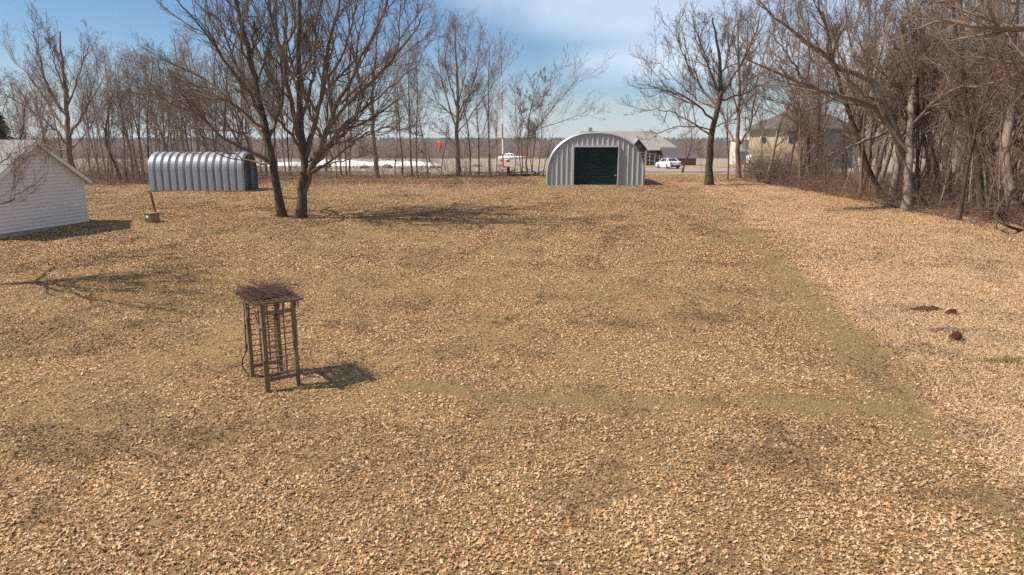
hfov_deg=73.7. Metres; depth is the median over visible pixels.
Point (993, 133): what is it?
sapling
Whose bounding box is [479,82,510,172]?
bare tree
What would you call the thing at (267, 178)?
undergrowth
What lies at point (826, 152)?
sapling
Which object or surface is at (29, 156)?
bare tree
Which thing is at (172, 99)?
bare tree
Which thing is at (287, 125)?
bare tree
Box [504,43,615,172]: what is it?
bare tree
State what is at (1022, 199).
sapling
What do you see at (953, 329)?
dead patch
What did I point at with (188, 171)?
arched shed
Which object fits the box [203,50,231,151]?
bare tree
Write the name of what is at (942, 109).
bare tree
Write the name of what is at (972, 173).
sapling
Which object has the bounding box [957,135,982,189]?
sapling
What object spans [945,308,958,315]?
dirt mound
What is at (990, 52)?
bare tree
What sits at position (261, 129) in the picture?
bare tree
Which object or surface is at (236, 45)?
bare tree
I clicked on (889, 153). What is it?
bare tree
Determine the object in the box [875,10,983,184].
bare tree
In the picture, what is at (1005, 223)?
fallen limb
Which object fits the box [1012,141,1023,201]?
sapling
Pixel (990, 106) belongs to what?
bare tree
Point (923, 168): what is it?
sapling
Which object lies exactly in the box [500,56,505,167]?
striped mast
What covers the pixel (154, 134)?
bare tree
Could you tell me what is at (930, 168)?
sapling
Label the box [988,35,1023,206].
bare tree
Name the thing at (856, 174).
bare tree
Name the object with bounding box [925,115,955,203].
sapling
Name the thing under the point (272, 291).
dormant vine
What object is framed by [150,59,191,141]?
bare tree
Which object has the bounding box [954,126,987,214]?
sapling
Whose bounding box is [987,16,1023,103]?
bare tree
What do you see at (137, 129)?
bare tree
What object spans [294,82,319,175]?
bare tree
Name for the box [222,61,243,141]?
bare tree
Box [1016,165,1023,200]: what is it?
sapling
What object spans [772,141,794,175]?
sapling
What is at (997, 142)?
bare tree
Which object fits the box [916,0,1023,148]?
bare tree
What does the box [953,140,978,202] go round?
sapling
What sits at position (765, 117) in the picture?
bare tree
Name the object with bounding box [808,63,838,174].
bare tree
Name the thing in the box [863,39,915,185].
bare tree
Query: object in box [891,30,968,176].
bare tree
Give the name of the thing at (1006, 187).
sapling
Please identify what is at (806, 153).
sapling
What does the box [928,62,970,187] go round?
bare tree
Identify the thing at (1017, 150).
bare tree
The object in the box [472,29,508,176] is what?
bare tree
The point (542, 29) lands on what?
sky
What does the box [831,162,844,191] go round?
sapling
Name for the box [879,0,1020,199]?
bare tree
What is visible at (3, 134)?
evergreen tree
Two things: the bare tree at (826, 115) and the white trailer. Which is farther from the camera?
the white trailer
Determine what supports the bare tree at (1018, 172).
on the ground at (232, 356)
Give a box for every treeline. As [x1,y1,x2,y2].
[15,136,954,144]
[15,136,1022,158]
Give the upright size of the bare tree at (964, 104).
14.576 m
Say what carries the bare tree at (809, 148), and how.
on the ground at (232, 356)
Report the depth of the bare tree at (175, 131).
85.70 m
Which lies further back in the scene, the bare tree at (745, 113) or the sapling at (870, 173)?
the bare tree at (745, 113)
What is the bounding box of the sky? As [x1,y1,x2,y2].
[0,0,1023,140]
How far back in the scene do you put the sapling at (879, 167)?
50.32 m
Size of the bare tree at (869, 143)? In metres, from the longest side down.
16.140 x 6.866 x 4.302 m
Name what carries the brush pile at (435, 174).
on the ground at (232, 356)
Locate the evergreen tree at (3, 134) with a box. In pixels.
[0,108,14,139]
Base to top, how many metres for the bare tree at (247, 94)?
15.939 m
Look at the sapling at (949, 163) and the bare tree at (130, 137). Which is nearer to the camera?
the sapling at (949, 163)
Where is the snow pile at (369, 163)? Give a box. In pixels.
[256,160,438,165]
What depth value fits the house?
126.52 m
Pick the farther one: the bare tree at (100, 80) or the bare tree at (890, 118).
the bare tree at (100, 80)
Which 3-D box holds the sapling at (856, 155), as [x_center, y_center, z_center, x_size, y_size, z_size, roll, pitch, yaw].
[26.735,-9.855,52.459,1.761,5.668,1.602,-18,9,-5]
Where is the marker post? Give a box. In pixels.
[146,192,155,211]
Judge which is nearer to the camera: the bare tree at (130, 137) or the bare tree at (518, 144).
the bare tree at (130, 137)
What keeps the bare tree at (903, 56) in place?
on the ground at (232, 356)
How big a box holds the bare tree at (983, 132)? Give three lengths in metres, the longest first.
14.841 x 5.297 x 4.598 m
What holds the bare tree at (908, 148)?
on the ground at (232, 356)
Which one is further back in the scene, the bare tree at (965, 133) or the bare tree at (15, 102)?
the bare tree at (15, 102)
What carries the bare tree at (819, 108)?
on the ground at (232, 356)
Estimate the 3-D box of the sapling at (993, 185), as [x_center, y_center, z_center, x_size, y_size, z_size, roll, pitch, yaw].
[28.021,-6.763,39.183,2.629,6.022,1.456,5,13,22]
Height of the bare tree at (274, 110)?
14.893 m
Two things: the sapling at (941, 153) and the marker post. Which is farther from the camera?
the sapling at (941, 153)
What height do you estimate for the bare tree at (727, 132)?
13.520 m
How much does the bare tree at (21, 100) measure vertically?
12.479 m
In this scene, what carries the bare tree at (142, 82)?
on the ground at (232, 356)
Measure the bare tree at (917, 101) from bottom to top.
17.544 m
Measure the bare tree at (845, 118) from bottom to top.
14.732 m
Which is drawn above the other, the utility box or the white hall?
the white hall
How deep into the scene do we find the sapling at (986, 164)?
41.07 m
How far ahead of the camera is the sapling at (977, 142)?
42.08 m
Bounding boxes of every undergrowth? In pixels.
[81,167,540,184]
[753,157,1023,229]
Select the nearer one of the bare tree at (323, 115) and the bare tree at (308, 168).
the bare tree at (308, 168)
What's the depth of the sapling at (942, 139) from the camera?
44.72 m
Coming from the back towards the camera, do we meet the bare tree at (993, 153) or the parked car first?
the parked car
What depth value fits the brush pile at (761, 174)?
76.44 m
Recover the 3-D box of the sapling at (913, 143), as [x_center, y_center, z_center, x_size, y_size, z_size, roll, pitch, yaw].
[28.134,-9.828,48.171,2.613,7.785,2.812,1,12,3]
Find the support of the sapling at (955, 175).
on the ground at (232, 356)
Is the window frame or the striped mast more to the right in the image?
the window frame
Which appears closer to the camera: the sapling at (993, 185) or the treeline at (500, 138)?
the sapling at (993, 185)
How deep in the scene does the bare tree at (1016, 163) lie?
41.56 m
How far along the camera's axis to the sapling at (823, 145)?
55.72 m
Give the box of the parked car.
[656,158,680,168]
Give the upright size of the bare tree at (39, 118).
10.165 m
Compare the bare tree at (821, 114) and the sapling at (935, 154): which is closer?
the sapling at (935, 154)
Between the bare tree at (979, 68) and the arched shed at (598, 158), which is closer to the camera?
the bare tree at (979, 68)
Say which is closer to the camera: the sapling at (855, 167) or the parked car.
the sapling at (855, 167)
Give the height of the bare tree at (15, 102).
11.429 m
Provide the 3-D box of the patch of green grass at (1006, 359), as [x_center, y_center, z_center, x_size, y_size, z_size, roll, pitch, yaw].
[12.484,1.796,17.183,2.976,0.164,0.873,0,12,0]
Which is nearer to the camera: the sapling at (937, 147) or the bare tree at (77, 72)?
the sapling at (937, 147)
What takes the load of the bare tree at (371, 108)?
on the ground at (232, 356)
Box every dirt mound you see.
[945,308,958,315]
[948,331,962,340]
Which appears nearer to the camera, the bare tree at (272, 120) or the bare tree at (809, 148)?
the bare tree at (809, 148)
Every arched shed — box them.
[147,152,257,191]
[546,132,644,185]
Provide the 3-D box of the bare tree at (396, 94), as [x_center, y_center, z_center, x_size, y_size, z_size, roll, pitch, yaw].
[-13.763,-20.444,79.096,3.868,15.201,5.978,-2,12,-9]
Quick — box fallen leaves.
[0,174,1023,574]
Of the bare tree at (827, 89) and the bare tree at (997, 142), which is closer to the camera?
the bare tree at (997, 142)
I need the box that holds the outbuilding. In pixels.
[658,147,698,164]
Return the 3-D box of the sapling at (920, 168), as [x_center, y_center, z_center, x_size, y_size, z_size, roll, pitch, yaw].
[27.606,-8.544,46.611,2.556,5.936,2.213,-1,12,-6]
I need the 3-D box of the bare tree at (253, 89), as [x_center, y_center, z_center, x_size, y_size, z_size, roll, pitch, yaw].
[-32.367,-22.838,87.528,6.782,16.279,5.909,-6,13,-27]
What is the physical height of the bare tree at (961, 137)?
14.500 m
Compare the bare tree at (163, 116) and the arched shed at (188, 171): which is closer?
the arched shed at (188, 171)
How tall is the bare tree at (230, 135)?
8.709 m
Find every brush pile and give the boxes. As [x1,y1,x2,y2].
[407,170,465,175]
[471,166,517,173]
[494,161,544,175]
[746,157,787,178]
[786,165,887,192]
[967,181,1023,226]
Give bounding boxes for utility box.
[143,212,159,222]
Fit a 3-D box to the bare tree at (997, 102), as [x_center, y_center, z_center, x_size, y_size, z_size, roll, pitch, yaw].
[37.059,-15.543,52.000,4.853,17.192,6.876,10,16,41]
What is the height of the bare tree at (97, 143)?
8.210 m
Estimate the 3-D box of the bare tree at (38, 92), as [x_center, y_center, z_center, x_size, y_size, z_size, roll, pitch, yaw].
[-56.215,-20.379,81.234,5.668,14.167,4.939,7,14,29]
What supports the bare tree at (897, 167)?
on the ground at (232, 356)
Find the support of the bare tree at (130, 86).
on the ground at (232, 356)
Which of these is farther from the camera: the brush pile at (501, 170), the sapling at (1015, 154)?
the brush pile at (501, 170)
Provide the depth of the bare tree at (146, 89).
83.83 m
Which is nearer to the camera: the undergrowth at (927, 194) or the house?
the undergrowth at (927, 194)
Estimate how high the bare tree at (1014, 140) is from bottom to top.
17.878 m
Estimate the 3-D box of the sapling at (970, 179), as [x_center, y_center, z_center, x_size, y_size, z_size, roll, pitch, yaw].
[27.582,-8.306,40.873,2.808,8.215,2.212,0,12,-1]
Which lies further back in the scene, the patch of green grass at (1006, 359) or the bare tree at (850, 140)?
the bare tree at (850, 140)
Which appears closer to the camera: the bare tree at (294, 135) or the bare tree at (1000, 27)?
the bare tree at (1000, 27)
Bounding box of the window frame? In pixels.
[649,153,655,159]
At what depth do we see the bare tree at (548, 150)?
78.53 m
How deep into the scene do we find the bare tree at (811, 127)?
83.87 m
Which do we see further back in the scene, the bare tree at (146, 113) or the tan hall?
the tan hall
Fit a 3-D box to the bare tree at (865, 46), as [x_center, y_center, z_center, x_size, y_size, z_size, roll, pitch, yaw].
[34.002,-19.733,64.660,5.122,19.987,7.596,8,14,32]
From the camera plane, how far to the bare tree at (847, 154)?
61.45 m
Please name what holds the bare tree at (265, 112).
on the ground at (232, 356)
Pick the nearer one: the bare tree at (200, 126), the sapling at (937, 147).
the sapling at (937, 147)
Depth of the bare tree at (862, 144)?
47.88 m
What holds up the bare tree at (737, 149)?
on the ground at (232, 356)
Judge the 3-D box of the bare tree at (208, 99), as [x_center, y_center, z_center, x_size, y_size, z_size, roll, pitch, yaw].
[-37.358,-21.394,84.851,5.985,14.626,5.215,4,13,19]
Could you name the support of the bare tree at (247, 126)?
on the ground at (232, 356)
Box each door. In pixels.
[574,147,617,184]
[740,151,747,163]
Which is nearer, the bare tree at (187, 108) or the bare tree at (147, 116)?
the bare tree at (147, 116)
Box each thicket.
[22,133,500,182]
[715,124,858,183]
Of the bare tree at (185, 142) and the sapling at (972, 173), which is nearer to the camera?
the sapling at (972, 173)
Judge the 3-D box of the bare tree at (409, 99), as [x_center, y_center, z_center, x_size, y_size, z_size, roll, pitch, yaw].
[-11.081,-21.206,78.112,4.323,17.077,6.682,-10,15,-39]
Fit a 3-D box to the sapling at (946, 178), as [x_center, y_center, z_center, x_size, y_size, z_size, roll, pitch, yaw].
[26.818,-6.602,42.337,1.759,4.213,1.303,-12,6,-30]
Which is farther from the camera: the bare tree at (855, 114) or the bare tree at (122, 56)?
the bare tree at (122, 56)
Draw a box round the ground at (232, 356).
[0,142,1023,574]
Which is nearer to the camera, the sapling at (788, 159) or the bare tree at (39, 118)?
the sapling at (788, 159)
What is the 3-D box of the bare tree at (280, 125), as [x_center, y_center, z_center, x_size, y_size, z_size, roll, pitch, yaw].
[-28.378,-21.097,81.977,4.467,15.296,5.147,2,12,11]
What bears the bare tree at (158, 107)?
on the ground at (232, 356)
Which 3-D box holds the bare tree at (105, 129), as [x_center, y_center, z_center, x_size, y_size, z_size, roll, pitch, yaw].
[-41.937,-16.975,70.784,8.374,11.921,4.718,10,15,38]
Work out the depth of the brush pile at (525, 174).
80.82 m
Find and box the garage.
[0,140,91,238]
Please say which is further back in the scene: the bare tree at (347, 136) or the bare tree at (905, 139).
the bare tree at (347, 136)
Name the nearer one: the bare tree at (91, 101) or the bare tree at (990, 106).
the bare tree at (990, 106)
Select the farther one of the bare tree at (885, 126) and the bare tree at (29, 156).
the bare tree at (885, 126)
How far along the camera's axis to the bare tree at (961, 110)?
50.15 m
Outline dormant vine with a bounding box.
[222,265,310,375]
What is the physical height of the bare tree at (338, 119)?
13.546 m
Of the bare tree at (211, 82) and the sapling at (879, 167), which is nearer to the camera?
the sapling at (879, 167)
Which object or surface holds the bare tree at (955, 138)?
on the ground at (232, 356)
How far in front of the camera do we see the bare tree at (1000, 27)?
23.09 m
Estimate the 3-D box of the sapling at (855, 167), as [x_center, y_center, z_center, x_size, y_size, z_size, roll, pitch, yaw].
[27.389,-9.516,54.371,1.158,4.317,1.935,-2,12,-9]
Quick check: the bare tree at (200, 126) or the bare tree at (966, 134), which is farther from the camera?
the bare tree at (200, 126)
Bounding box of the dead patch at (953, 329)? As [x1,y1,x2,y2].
[926,327,962,331]
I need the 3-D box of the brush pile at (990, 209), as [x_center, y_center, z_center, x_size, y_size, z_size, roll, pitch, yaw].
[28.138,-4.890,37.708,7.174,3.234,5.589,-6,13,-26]
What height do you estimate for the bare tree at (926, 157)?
14.249 m
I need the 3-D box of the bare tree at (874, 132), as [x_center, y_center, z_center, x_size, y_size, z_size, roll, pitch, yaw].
[31.163,-16.114,56.607,4.780,16.753,5.785,6,12,-8]
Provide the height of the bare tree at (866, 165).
13.370 m
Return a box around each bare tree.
[0,1,130,167]
[0,67,54,143]
[0,70,76,203]
[0,72,30,139]
[0,72,34,100]
[0,75,15,125]
[2,66,36,139]
[17,59,62,142]
[28,91,50,140]
[35,73,77,157]
[58,72,96,163]
[63,57,102,169]
[68,76,115,178]
[70,52,119,169]
[70,99,98,179]
[77,67,140,178]
[78,33,130,171]
[87,0,323,216]
[89,48,146,176]
[92,121,104,157]
[95,63,132,159]
[96,67,141,180]
[107,45,153,174]
[108,53,142,181]
[110,59,143,171]
[113,43,157,166]
[115,93,141,179]
[119,43,169,151]
[120,64,181,151]
[122,47,167,151]
[126,73,163,153]
[129,38,166,158]
[139,22,206,151]
[141,41,186,151]
[144,64,179,151]
[147,54,188,151]
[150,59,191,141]
[156,70,182,145]
[157,49,193,150]
[166,24,210,151]
[166,89,187,151]
[168,52,219,151]
[170,62,201,151]
[176,57,221,151]
[190,54,232,150]
[190,91,212,149]
[199,15,270,151]
[200,51,227,145]
[201,60,239,150]
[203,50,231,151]
[216,62,267,151]
[218,0,463,218]
[220,115,236,149]
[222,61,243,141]
[223,40,260,147]
[229,59,257,145]
[231,48,277,167]
[235,77,258,176]
[238,51,288,176]
[249,58,279,166]
[254,75,286,170]
[258,50,294,173]
[259,51,291,150]
[268,60,296,175]
[288,92,314,172]
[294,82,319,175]
[306,71,336,176]
[319,0,439,177]
[321,60,357,174]
[326,118,336,173]
[332,50,365,176]
[335,76,356,176]
[375,64,409,173]
[380,41,407,175]
[396,30,428,175]
[396,38,439,177]
[400,76,434,172]
[417,0,521,175]
[436,114,452,174]
[452,68,483,174]
[463,74,497,175]
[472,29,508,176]
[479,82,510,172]
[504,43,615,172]
[505,92,525,173]
[510,116,527,173]
[517,102,533,176]
[525,84,551,172]
[543,124,560,176]
[615,0,813,185]
[680,108,704,172]
[681,0,810,177]
[701,54,746,178]
[702,0,920,204]
[734,82,761,169]
[741,56,816,179]
[746,34,852,180]
[752,76,777,165]
[767,7,834,187]
[776,93,796,156]
[778,66,811,154]
[783,98,837,152]
[784,15,893,198]
[785,61,827,182]
[789,41,824,163]
[791,44,827,159]
[799,33,846,163]
[800,20,851,171]
[805,7,845,171]
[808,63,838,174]
[810,0,904,198]
[812,72,839,151]
[821,0,988,209]
[822,5,898,179]
[831,31,884,191]
[833,56,856,174]
[835,1,924,191]
[840,40,877,182]
[842,82,865,178]
[847,0,896,182]
[847,1,958,181]
[855,0,1023,116]
[857,2,926,185]
[861,0,984,200]
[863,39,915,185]
[871,0,946,205]
[872,18,970,187]
[874,50,916,169]
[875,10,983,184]
[878,25,951,184]
[879,0,962,199]
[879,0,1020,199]
[889,57,929,184]
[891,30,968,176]
[904,36,966,176]
[909,0,1022,187]
[910,0,1022,216]
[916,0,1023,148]
[924,44,1023,200]
[925,0,1023,219]
[928,0,1023,220]
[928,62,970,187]
[929,37,960,160]
[930,27,1007,189]
[934,0,1018,203]
[934,57,1023,180]
[938,0,1023,200]
[942,0,1023,145]
[952,7,1006,189]
[952,64,1022,184]
[963,1,1023,182]
[964,109,1023,180]
[972,22,1023,185]
[973,0,1023,193]
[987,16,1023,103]
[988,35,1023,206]
[993,107,1023,202]
[1006,70,1021,178]
[1010,34,1023,174]
[1017,152,1023,177]
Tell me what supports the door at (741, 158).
in the white hall
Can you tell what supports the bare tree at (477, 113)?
on the ground at (232, 356)
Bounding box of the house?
[580,128,675,164]
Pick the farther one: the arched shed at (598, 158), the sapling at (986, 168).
the arched shed at (598, 158)
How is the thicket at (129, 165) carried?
on the ground at (232, 356)
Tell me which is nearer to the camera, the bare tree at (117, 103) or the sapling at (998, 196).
the sapling at (998, 196)
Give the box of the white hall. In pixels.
[729,137,748,164]
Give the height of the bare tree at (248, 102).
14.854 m
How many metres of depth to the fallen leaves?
15.22 m
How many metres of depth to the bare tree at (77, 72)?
85.66 m
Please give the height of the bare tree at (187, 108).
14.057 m
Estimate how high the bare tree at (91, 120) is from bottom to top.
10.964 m
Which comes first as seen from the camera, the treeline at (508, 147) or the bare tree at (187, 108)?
the bare tree at (187, 108)
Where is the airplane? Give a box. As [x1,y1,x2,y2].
[497,152,524,161]
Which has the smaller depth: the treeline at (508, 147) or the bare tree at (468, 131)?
the bare tree at (468, 131)
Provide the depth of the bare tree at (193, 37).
79.75 m
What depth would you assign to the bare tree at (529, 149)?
76.04 m
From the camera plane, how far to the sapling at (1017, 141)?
38.53 m
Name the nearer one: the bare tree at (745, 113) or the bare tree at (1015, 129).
the bare tree at (1015, 129)
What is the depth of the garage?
35.36 m
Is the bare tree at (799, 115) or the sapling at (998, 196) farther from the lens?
the bare tree at (799, 115)
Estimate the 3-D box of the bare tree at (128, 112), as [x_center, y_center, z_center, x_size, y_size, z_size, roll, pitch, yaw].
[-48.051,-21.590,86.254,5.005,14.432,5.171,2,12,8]
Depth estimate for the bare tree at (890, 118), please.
42.79 m
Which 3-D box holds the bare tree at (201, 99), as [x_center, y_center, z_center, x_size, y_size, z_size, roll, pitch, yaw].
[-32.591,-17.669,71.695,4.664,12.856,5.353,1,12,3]
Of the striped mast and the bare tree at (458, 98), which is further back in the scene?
the striped mast
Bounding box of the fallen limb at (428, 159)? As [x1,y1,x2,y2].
[413,141,443,175]
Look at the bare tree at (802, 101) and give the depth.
78.94 m
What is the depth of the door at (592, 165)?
64.06 m
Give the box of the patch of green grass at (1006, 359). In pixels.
[966,353,1023,364]
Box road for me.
[77,168,1023,171]
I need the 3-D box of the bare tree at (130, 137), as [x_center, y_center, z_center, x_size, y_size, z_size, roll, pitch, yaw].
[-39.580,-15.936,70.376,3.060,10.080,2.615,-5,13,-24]
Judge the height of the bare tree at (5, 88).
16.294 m
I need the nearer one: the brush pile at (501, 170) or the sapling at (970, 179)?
the sapling at (970, 179)
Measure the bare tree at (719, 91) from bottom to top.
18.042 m
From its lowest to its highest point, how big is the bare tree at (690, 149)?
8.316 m
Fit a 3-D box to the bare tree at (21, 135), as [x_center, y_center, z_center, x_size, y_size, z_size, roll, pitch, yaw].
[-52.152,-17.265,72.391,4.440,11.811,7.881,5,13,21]
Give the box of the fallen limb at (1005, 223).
[993,201,1023,230]
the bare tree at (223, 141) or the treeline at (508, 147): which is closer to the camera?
the bare tree at (223, 141)
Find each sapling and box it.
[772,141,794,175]
[779,146,797,177]
[790,124,813,187]
[810,110,841,186]
[816,133,834,177]
[823,126,849,191]
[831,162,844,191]
[843,101,887,191]
[847,125,864,178]
[849,147,858,191]
[857,118,886,189]
[864,151,879,198]
[872,137,894,178]
[872,150,882,193]
[890,95,935,171]
[913,125,936,191]
[913,126,947,199]
[919,123,960,187]
[921,136,948,203]
[924,86,963,207]
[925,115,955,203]
[929,137,956,209]
[932,153,956,198]
[933,123,965,207]
[934,111,968,209]
[936,148,953,210]
[938,154,966,203]
[939,89,1000,214]
[939,128,959,208]
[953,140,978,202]
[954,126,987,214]
[957,101,996,209]
[957,127,982,211]
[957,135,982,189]
[961,58,1023,209]
[963,83,1021,199]
[965,102,996,207]
[973,117,1022,218]
[974,124,1015,228]
[980,121,997,205]
[982,146,1002,208]
[984,116,1021,218]
[1012,106,1023,187]
[1012,110,1023,208]
[1012,127,1023,183]
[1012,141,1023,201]
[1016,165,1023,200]
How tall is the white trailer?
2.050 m
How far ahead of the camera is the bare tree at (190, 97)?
74.86 m
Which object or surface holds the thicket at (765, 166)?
on the ground at (232, 356)
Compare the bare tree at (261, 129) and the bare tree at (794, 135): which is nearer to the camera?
the bare tree at (794, 135)
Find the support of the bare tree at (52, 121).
on the ground at (232, 356)
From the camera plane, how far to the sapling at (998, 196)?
35.54 m
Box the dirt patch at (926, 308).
[909,306,942,311]
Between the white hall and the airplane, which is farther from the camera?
the airplane
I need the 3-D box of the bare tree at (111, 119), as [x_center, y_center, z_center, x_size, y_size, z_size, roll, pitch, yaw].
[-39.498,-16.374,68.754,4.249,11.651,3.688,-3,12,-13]
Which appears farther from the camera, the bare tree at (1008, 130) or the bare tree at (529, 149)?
the bare tree at (529, 149)
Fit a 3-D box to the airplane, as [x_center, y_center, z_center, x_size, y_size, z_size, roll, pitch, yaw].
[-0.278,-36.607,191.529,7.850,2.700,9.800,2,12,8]
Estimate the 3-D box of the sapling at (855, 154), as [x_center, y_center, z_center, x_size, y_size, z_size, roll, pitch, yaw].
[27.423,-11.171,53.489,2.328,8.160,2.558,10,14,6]
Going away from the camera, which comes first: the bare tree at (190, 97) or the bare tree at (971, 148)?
the bare tree at (971, 148)
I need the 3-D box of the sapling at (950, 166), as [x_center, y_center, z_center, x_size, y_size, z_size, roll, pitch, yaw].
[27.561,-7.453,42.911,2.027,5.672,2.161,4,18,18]
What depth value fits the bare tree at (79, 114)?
82.35 m
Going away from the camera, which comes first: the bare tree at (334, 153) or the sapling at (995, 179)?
the sapling at (995, 179)
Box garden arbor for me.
[235,287,303,392]
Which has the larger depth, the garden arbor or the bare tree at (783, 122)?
the bare tree at (783, 122)
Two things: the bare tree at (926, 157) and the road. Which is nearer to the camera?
the bare tree at (926, 157)
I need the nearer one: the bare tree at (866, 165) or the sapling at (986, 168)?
the sapling at (986, 168)
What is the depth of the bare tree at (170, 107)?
72.01 m
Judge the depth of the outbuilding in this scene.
122.33 m
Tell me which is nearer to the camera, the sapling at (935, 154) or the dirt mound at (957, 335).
the dirt mound at (957, 335)
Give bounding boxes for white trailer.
[746,155,774,163]
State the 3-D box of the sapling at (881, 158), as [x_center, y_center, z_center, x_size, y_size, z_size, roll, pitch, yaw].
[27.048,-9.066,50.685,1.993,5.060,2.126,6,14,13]
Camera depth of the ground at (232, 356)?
15.64 m
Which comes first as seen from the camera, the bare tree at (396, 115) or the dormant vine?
the dormant vine
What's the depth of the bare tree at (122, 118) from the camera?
68.26 m
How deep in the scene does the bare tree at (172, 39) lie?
76.10 m
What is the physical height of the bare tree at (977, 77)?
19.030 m
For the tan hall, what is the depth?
106.66 m
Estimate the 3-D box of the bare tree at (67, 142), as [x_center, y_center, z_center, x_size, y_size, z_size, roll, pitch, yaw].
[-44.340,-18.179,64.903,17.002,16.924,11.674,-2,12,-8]
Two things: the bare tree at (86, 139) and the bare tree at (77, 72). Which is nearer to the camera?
the bare tree at (86, 139)
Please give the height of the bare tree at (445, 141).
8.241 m
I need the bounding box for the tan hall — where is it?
[743,111,860,167]
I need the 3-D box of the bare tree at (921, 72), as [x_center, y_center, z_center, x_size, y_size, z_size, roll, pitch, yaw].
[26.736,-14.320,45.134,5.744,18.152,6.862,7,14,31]
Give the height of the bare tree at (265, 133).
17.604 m
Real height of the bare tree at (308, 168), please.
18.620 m
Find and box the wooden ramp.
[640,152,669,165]
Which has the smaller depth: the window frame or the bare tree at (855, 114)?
the bare tree at (855, 114)
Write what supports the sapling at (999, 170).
on the ground at (232, 356)
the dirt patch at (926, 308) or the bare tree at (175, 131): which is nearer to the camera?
the dirt patch at (926, 308)
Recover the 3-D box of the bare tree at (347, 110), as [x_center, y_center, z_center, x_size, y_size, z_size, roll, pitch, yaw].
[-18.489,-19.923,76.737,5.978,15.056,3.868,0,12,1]
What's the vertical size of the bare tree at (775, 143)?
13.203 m
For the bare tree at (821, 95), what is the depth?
81.16 m
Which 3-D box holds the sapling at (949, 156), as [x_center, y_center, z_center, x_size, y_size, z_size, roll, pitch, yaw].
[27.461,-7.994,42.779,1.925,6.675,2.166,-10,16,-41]
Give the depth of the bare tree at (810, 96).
74.10 m
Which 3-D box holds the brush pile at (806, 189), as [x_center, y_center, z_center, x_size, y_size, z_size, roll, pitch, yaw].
[27.510,-8.992,57.157,9.119,2.548,5.783,0,12,0]
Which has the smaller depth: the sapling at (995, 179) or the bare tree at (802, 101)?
the sapling at (995, 179)
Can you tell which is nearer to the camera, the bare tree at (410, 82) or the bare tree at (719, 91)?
the bare tree at (719, 91)
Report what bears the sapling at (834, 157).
on the ground at (232, 356)
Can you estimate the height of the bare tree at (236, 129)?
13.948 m
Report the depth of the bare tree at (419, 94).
74.75 m
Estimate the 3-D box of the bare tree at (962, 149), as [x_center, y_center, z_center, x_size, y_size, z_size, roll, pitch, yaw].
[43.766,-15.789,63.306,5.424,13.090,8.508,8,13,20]
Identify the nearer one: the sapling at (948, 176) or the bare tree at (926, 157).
the sapling at (948, 176)
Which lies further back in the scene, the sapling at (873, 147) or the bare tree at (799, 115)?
the bare tree at (799, 115)
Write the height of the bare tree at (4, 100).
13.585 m
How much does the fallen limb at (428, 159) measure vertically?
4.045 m
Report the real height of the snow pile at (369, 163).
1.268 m
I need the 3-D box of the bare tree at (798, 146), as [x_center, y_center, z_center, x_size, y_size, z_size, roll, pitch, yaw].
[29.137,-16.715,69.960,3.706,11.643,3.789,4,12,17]
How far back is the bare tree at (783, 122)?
89.09 m
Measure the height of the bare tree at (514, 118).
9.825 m
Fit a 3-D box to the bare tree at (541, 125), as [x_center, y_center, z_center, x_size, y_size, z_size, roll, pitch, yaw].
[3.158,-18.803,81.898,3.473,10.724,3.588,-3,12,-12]

